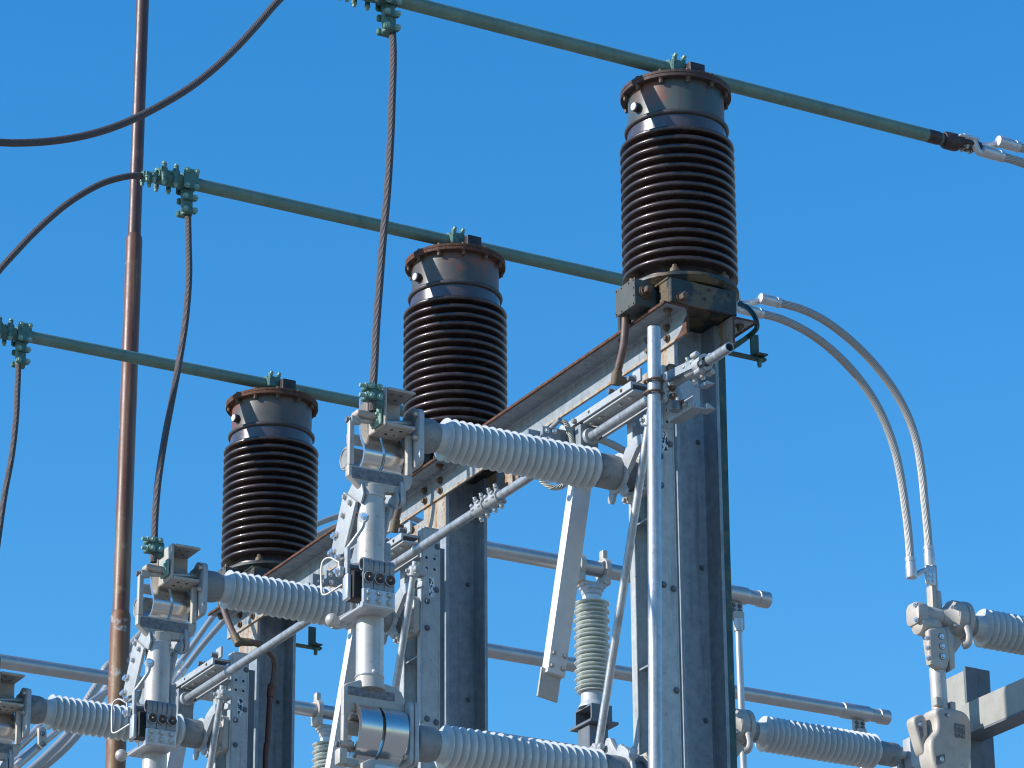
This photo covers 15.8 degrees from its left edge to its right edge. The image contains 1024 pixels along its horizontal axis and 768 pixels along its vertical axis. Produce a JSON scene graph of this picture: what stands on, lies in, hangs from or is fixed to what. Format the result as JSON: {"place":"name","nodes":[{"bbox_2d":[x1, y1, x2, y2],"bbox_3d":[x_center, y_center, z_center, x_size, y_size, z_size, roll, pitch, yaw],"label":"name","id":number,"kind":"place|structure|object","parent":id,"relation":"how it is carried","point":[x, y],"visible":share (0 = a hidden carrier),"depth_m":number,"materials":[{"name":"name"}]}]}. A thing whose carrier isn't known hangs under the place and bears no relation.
{"place":"outdoors","nodes":[
{"label":"outdoors","id":0,"kind":"place"},
{"bbox_2d":[13,723,46,767],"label":"spacer frame","id":1,"kind":"object","parent":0,"point":[39,731],"visible":0.84,"depth_m":22.83,"materials":[{"name":"metal"}]},
{"bbox_2d":[14,687,107,761],"bbox_3d":[-2.851,2.195,23.813,0.882,0.746,0.044,12,-25,-27],"label":"background jumper","id":2,"kind":"object","parent":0,"point":[52,735],"visible":0.27,"depth_m":23.73,"materials":[{"name":"metal"}]},
{"bbox_2d":[27,630,140,767],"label":"background jumper","id":3,"kind":"object","parent":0,"point":[56,746],"visible":0.36,"depth_m":30.07,"materials":[{"name":"metal"}]},
{"bbox_2d":[41,653,130,767],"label":"background jumper","id":4,"kind":"object","parent":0,"point":[68,745],"visible":0.27,"depth_m":30.28,"materials":[{"name":"metal"}]},
{"bbox_2d":[171,521,416,684],"bbox_3d":[-1.244,1.433,23.612,2.101,1.437,0.051,12,-25,-27],"label":"background jumper","id":5,"kind":"object","parent":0,"point":[181,672],"visible":0.32,"depth_m":23.10,"materials":[{"name":"metal"}]},
{"bbox_2d":[172,510,422,679],"bbox_3d":[-1.245,1.382,23.508,2.106,1.439,0.052,12,-25,-27],"label":"background jumper","id":6,"kind":"object","parent":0,"point":[196,639],"visible":0.34,"depth_m":23.02,"materials":[{"name":"metal"}]},
{"bbox_2d":[0,0,1023,767],"label":"sky","id":7,"kind":"structure","parent":0,"point":[914,248],"materials":[{"name":"blue"}]},
{"bbox_2d":[488,643,891,767],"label":"aluminium bus","id":8,"kind":"object","parent":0,"point":[859,716],"visible":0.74,"depth_m":29.62,"materials":[{"name":"metal"}]},
{"bbox_2d":[735,709,920,767],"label":"switch","id":9,"kind":"object","parent":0,"point":[805,740],"visible":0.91,"depth_m":19.99,"materials":[{"name":"metal"}]},
{"bbox_3d":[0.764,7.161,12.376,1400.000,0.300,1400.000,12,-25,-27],"label":"ground","id":10,"kind":"structure","parent":0,"visible":0},
{"bbox_2d":[105,0,148,767],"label":"lightning mast","id":11,"kind":"object","parent":10,"relation":"on","point":[119,649],"visible":1,"depth_m":20.94,"materials":[{"name":"paint"}]},
{"bbox_2d":[239,615,295,767],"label":"steel column","id":12,"kind":"structure","parent":10,"relation":"on","point":[264,629],"depth_m":18.47,"materials":[{"name":"grey metal"}]},
{"bbox_2d":[0,651,254,767],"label":"disconnect switch","id":13,"kind":"object","parent":12,"relation":"attached to","point":[220,734],"visible":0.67,"depth_m":17.77,"materials":[{"name":"metal"}]},
{"bbox_2d":[130,646,229,767],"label":"earthing switch","id":14,"kind":"object","parent":13,"relation":"attached to","point":[203,672],"visible":0.42,"depth_m":18.32,"materials":[{"name":"metal"}]},
{"bbox_2d":[219,603,277,767],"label":"cable conduit","id":15,"kind":"object","parent":12,"relation":"attached to","point":[237,640],"visible":0.86,"depth_m":18.35,"materials":[{"name":"brown metal"}]},
{"bbox_2d":[296,626,322,654],"bbox_3d":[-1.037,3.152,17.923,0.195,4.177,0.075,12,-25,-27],"label":"earth strap","id":16,"kind":"object","parent":12,"relation":"attached to","point":[313,644],"visible":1,"depth_m":18.71,"materials":[{"name":"green metal"}]},
{"bbox_2d":[424,478,487,730],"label":"steel column","id":17,"kind":"structure","parent":10,"relation":"on","point":[466,651],"depth_m":16.80,"materials":[{"name":"grey metal"}]},
{"bbox_2d":[111,526,444,767],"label":"disconnect switch","id":18,"kind":"object","parent":17,"relation":"attached to","point":[414,625],"visible":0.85,"depth_m":16.02,"materials":[{"name":"metal"}]},
{"bbox_2d":[308,521,419,767],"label":"earthing switch","id":19,"kind":"object","parent":18,"relation":"attached to","point":[403,541],"visible":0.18,"depth_m":16.61,"materials":[{"name":"metal"}]},
{"bbox_2d":[570,703,618,747],"bbox_3d":[0.616,6.780,24.475,0.230,9.669,0.300,12,-25,-27],"label":"pedestal","id":20,"kind":"object","parent":10,"relation":"on","point":[586,722],"visible":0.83,"depth_m":26.20,"materials":[{"name":"metal"}]},
{"bbox_2d":[574,550,611,709],"bbox_3d":[0.575,1.753,26.556,0.270,1.212,0.264,12,-25,-27],"label":"post insulator","id":21,"kind":"object","parent":20,"relation":"on","point":[592,637],"visible":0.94,"depth_m":26.46,"materials":[{"name":"ceramic"}]},
{"bbox_2d":[487,541,772,767],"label":"aluminium bus","id":22,"kind":"object","parent":21,"relation":"attached to","point":[741,596],"visible":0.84,"depth_m":26.78,"materials":[{"name":"metal"}]},
{"bbox_2d":[661,326,730,767],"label":"steel column","id":23,"kind":"structure","parent":10,"relation":"on","point":[705,705],"depth_m":15.01,"materials":[{"name":"grey metal"}]},
{"bbox_2d":[208,300,688,639],"bbox_3d":[-0.408,0.478,16.956,0.123,0.124,4.462,12,-25,-27],"label":"angle crossbeam","id":24,"kind":"object","parent":23,"relation":"attached to","point":[577,383],"visible":0.69,"depth_m":16.14,"materials":[{"name":"metal"}]},
{"bbox_2d":[217,378,318,605],"bbox_3d":[-1.252,0.559,18.878,0.536,1.206,0.506,12,-25,-27],"label":"porcelain bushing","id":25,"kind":"object","parent":24,"relation":"on","point":[270,489],"visible":0.88,"depth_m":18.74,"materials":[{"name":"brown ceramic"}]},
{"bbox_2d":[0,316,403,416],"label":"tubular busbar","id":26,"kind":"object","parent":25,"relation":"on","point":[21,335],"visible":0.74,"depth_m":18.74,"materials":[{"name":"green metal"}]},
{"bbox_2d":[0,364,20,664],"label":"dropper cable","id":27,"kind":"object","parent":26,"relation":"hanging from","point":[12,451],"visible":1,"depth_m":18.14,"materials":[{"name":"brown metal"}]},
{"bbox_2d":[559,425,625,453],"bbox_3d":[0.588,0.920,19.857,1.284,1.415,0.174,12,-25,-27],"label":"twin jumper","id":28,"kind":"object","parent":26,"relation":"attached to","point":[616,446],"visible":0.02,"depth_m":20.12,"materials":[{"name":"metal"}]},
{"bbox_2d":[403,234,507,483],"bbox_3d":[-0.281,-0.117,17.266,0.536,1.206,0.506,12,-25,-27],"label":"porcelain bushing","id":29,"kind":"object","parent":24,"relation":"on","point":[455,358],"visible":0.75,"depth_m":17.14,"materials":[{"name":"brown ceramic"}]},
{"bbox_2d":[389,473,414,533],"bbox_3d":[-0.486,0.542,16.974,0.123,0.298,0.129,12,-25,-27],"label":"cable conduit","id":30,"kind":"object","parent":29,"relation":"attached to","point":[395,525],"visible":0.48,"depth_m":16.93,"materials":[{"name":"brown metal"}]},
{"bbox_2d":[140,161,742,302],"bbox_3d":[-0.278,-0.623,17.459,3.198,0.226,0.120,12,-25,-27],"label":"tubular busbar","id":31,"kind":"object","parent":29,"relation":"on","point":[187,183],"visible":0.78,"depth_m":17.16,"materials":[{"name":"green metal"}]},
{"bbox_2d":[0,172,142,273],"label":"feeder cable","id":32,"kind":"object","parent":31,"relation":"attached to","point":[32,234],"visible":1,"depth_m":16.48,"materials":[{"name":"brown metal"}]},
{"bbox_2d":[141,214,191,578],"bbox_3d":[-1.501,-0.025,16.298,0.091,1.894,0.406,-7,-23,15],"label":"dropper cable","id":33,"kind":"object","parent":31,"relation":"hanging from","point":[154,546],"visible":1,"depth_m":16.20,"materials":[{"name":"brown metal"}]},
{"bbox_2d":[736,293,935,579],"bbox_3d":[1.559,0.244,18.244,1.284,1.415,0.174,12,-25,-27],"label":"twin jumper","id":34,"kind":"object","parent":31,"relation":"attached to","point":[863,384],"visible":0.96,"depth_m":18.37,"materials":[{"name":"metal"}]},
{"bbox_2d":[615,61,738,332],"bbox_3d":[0.690,-0.792,15.653,0.536,1.206,0.506,12,-25,-27],"label":"porcelain bushing","id":35,"kind":"object","parent":24,"relation":"on","point":[678,207],"visible":0.98,"depth_m":15.48,"materials":[{"name":"ceramic"}]},
{"bbox_2d":[610,314,629,385],"bbox_3d":[0.485,-0.134,15.361,0.123,0.298,0.129,12,-25,-27],"label":"cable conduit","id":36,"kind":"object","parent":35,"relation":"attached to","point":[617,379],"visible":0.98,"depth_m":15.31,"materials":[{"name":"brown metal"}]},
{"bbox_2d":[339,0,981,153],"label":"tubular busbar","id":37,"kind":"object","parent":35,"relation":"on","point":[949,141],"visible":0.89,"depth_m":15.76,"materials":[{"name":"green metal"}]},
{"bbox_2d":[0,0,283,146],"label":"feeder cable","id":38,"kind":"object","parent":37,"relation":"attached to","point":[235,48],"visible":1,"depth_m":14.49,"materials":[{"name":"brown metal"}]},
{"bbox_2d":[359,18,396,429],"bbox_3d":[-0.523,-0.701,14.703,0.090,1.932,0.390,-4,-23,8],"label":"dropper cable","id":39,"kind":"object","parent":37,"relation":"hanging from","point":[372,395],"visible":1,"depth_m":14.60,"materials":[{"name":"brown metal"}]},
{"bbox_2d":[959,133,1023,167],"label":"twin jumper","id":40,"kind":"object","parent":37,"relation":"attached to","point":[988,150],"visible":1,"depth_m":16.61,"materials":[{"name":"metal"}]},
{"bbox_2d":[320,386,683,767],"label":"disconnect switch","id":41,"kind":"object","parent":23,"relation":"attached to","point":[375,710],"visible":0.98,"depth_m":14.31,"materials":[{"name":"metal"}]},
{"bbox_2d":[526,368,646,702],"bbox_3d":[0.311,0.618,14.857,0.324,1.282,0.620,12,-25,-27],"label":"earthing switch","id":42,"kind":"object","parent":41,"relation":"attached to","point":[578,428],"visible":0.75,"depth_m":14.99,"materials":[{"name":"metal"}]},
{"bbox_2d":[661,351,715,424],"bbox_3d":[0.696,-0.042,14.661,0.219,0.242,0.572,-2,-23,3],"label":"support bracket","id":43,"kind":"object","parent":41,"relation":"attached to","point":[683,406],"visible":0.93,"depth_m":14.74,"materials":[{"name":"metal"}]},
{"bbox_2d":[184,342,733,701],"bbox_3d":[-0.387,0.708,16.343,0.081,0.111,5.065,12,-25,-27],"label":"operating pipe","id":44,"kind":"object","parent":43,"relation":"attached to","point":[494,500],"visible":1,"depth_m":15.90,"materials":[{"name":"metal"}]},
{"bbox_2d":[643,325,676,767],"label":"guide pipe","id":45,"kind":"object","parent":43,"relation":"attached to","point":[656,383],"visible":1,"depth_m":14.27,"materials":[{"name":"metal"}]},
{"bbox_2d":[296,316,756,622],"bbox_3d":[-0.117,0.538,17.106,0.123,0.124,4.462,12,-25,-27],"label":"angle crossbeam","id":46,"kind":"object","parent":23,"relation":"attached to","point":[731,329],"visible":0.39,"depth_m":15.38,"materials":[{"name":"metal"}]},
{"bbox_2d":[718,302,767,767],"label":"earth strap","id":47,"kind":"object","parent":23,"relation":"attached to","point":[757,356],"visible":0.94,"depth_m":15.19,"materials":[{"name":"black metal"}]},
{"bbox_2d":[946,666,1023,767],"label":"gantry","id":48,"kind":"object","parent":10,"relation":"on","point":[982,706],"visible":0.74,"depth_m":18.02,"materials":[{"name":"metal"}]},
{"bbox_2d":[906,564,1023,767],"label":"switch","id":49,"kind":"object","parent":48,"relation":"attached to","point":[940,734],"visible":1,"depth_m":18.05,"materials":[{"name":"metal"}]},
{"bbox_3d":[-1.439,8.108,27.642,0.230,9.669,0.300,12,-25,-27],"label":"pedestal","id":50,"kind":"object","parent":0,"visible":0},
{"bbox_2d":[310,692,331,767],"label":"post insulator","id":51,"kind":"object","parent":50,"relation":"on","point":[320,751],"visible":0.45,"depth_m":29.76,"materials":[{"name":"ceramic"}]},
{"bbox_2d":[0,654,575,744],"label":"aluminium bus","id":52,"kind":"object","parent":51,"relation":"attached to","point":[59,670],"depth_m":28.86,"materials":[{"name":"grey metal"}]}
]}

